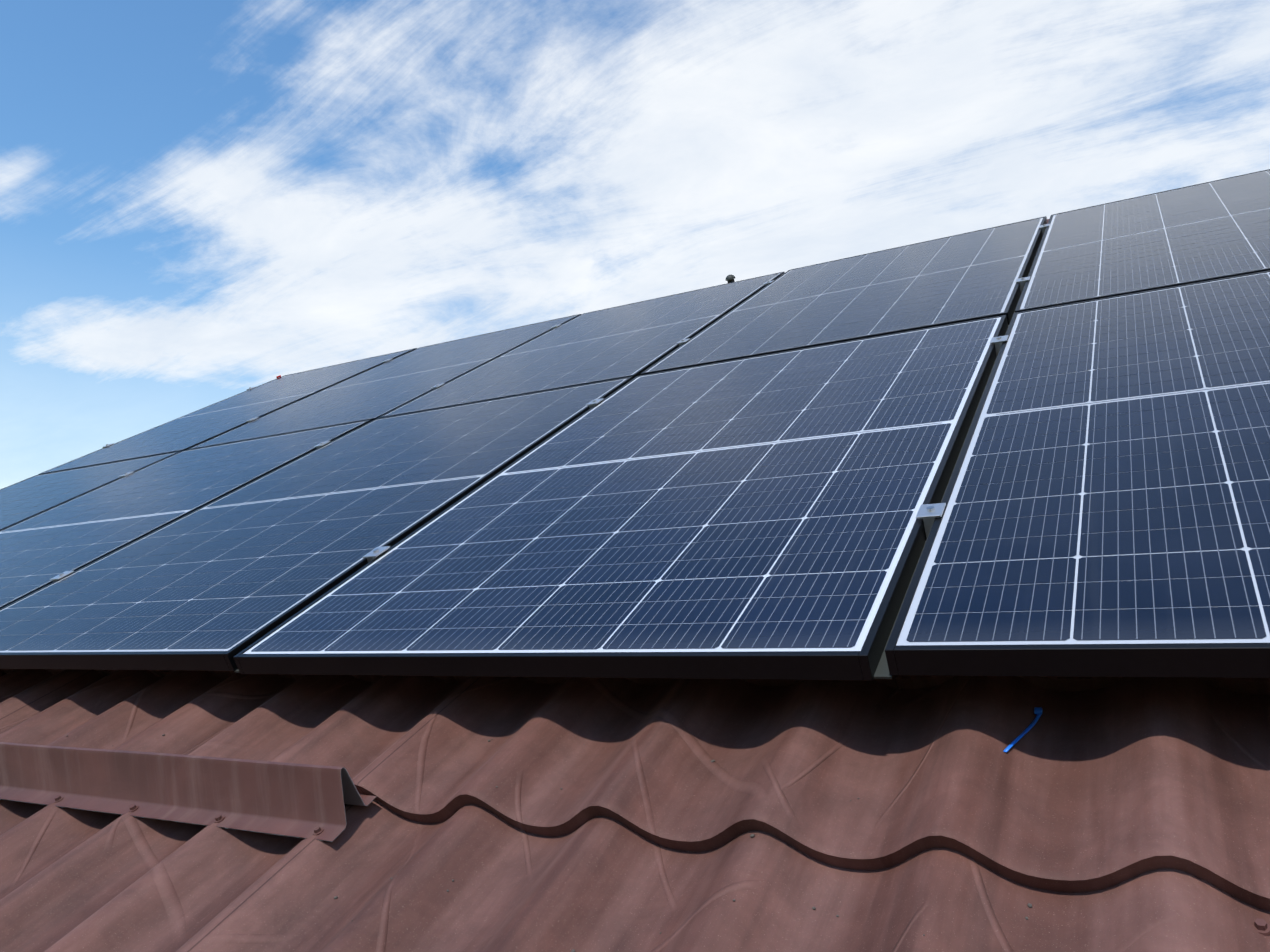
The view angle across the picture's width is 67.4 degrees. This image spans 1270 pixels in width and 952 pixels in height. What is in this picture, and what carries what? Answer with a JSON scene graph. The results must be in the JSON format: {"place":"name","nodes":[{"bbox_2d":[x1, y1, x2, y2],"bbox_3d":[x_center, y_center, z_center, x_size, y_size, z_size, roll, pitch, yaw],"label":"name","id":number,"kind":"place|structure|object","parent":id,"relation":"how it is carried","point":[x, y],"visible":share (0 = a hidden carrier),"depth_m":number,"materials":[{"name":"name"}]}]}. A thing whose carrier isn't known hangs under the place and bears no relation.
{"place":"outdoors","nodes":[
{"label":"outdoors","id":0,"kind":"place"},
{"bbox_2d":[0,0,1269,488],"label":"sky","id":1,"kind":"structure","parent":0,"point":[203,203],"materials":[{"name":"blue"}]},
{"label":"house","id":2,"kind":"structure","parent":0},
{"bbox_2d":[0,669,1269,951],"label":"roof","id":3,"kind":"structure","parent":2,"relation":"on","point":[900,813],"depth_m":1.16,"materials":[{"name":"paint"}]},
{"bbox_2d":[0,742,376,841],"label":"snow guard","id":4,"kind":"object","parent":3,"relation":"on","point":[290,799],"visible":0.98,"depth_m":1.45,"materials":[{"name":"paint"}]},
{"bbox_2d":[54,796,322,834],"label":"screws","id":5,"kind":"object","parent":4,"relation":"on","point":[318,830],"visible":1,"depth_m":1.39,"materials":[{"name":"paint"}]},
{"bbox_2d":[50,224,1049,678],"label":"mounting clamps","id":6,"kind":"object","parent":3,"relation":"attached to","point":[928,514],"visible":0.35,"depth_m":2.00,"materials":[{"name":"metal"}]},
{"bbox_2d":[0,451,180,530],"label":"solar panel","id":7,"kind":"object","parent":6,"relation":"attached to","point":[23,500],"visible":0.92,"depth_m":4.16,"materials":[{"name":"blue glass"}]},
{"bbox_2d":[0,420,371,608],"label":"solar panel","id":8,"kind":"object","parent":6,"relation":"attached to","point":[39,551],"visible":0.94,"depth_m":3.30,"materials":[{"name":"blue glass"}]},
{"bbox_2d":[38,348,416,474],"bbox_3d":[-2.144,-0.369,5.221,1.134,0.036,1.712,-6,19,29],"label":"solar panel","id":9,"kind":"object","parent":6,"relation":"attached to","point":[193,429],"visible":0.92,"depth_m":5.06,"materials":[{"name":"blue glass"}]},
{"bbox_2d":[0,376,632,670],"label":"solar panel","id":10,"kind":"object","parent":6,"relation":"attached to","point":[219,584],"visible":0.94,"depth_m":2.37,"materials":[{"name":"blue glass"}]},
{"bbox_2d":[187,314,580,449],"bbox_3d":[-1.135,-0.477,4.667,1.134,0.035,1.712,-6,19,29],"label":"solar panel","id":11,"kind":"object","parent":6,"relation":"attached to","point":[374,393],"visible":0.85,"depth_m":4.49,"materials":[{"name":"blue glass"}]},
{"bbox_2d":[378,272,784,417],"bbox_3d":[-0.135,-0.583,4.105,1.134,0.037,1.712,-6,19,29],"label":"solar panel","id":12,"kind":"object","parent":6,"relation":"attached to","point":[634,340],"visible":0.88,"depth_m":3.90,"materials":[{"name":"blue glass"}]},
{"bbox_2d":[233,315,1007,680],"bbox_3d":[0.146,-0.040,2.119,1.134,0.036,1.712,-6,19,29],"label":"solar panel","id":13,"kind":"object","parent":6,"relation":"attached to","point":[751,517],"visible":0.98,"depth_m":1.70,"materials":[{"name":"blue glass"}]},
{"bbox_2d":[640,216,1046,374],"bbox_3d":[0.873,-0.694,3.550,1.134,0.035,1.712,-6,19,29],"label":"solar panel","id":14,"kind":"object","parent":6,"relation":"attached to","point":[970,276],"visible":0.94,"depth_m":3.31,"materials":[{"name":"blue glass"}]},
{"bbox_2d":[885,270,1269,677],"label":"solar panel","id":15,"kind":"object","parent":6,"relation":"attached to","point":[1106,500],"visible":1,"depth_m":1.34,"materials":[{"name":"blue glass"}]},
{"bbox_2d":[1015,169,1269,312],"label":"solar panel","id":16,"kind":"object","parent":6,"relation":"attached to","point":[1211,230],"visible":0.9,"depth_m":2.91,"materials":[{"name":"blue glass"}]},
{"bbox_2d":[67,717,1032,951],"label":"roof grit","id":17,"kind":"object","parent":3,"relation":"on","point":[1029,905],"visible":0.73,"depth_m":1.06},
{"bbox_2d":[725,275,734,282],"bbox_3d":[0.501,-0.955,4.872,0.052,0.154,0.052,-6,19,29],"label":"ridge vent cowl","id":18,"kind":"object","parent":3,"relation":"on","point":[729,278],"visible":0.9,"depth_m":4.84,"materials":[{"name":"grey metal"}]},
{"bbox_2d":[1003,707,1041,752],"bbox_3d":[0.468,0.304,1.145,0.010,0.046,0.116,-9,-14,41],"label":"cable tie","id":19,"kind":"object","parent":3,"relation":"on","point":[1038,711],"visible":1,"depth_m":1.15,"materials":[{"name":"blue plastic"}]},
{"bbox_2d":[1254,918,1269,935],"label":"roofing screws","id":20,"kind":"object","parent":3,"relation":"on","point":[1262,926],"visible":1,"depth_m":0.83,"materials":[{"name":"paint"}]}
]}

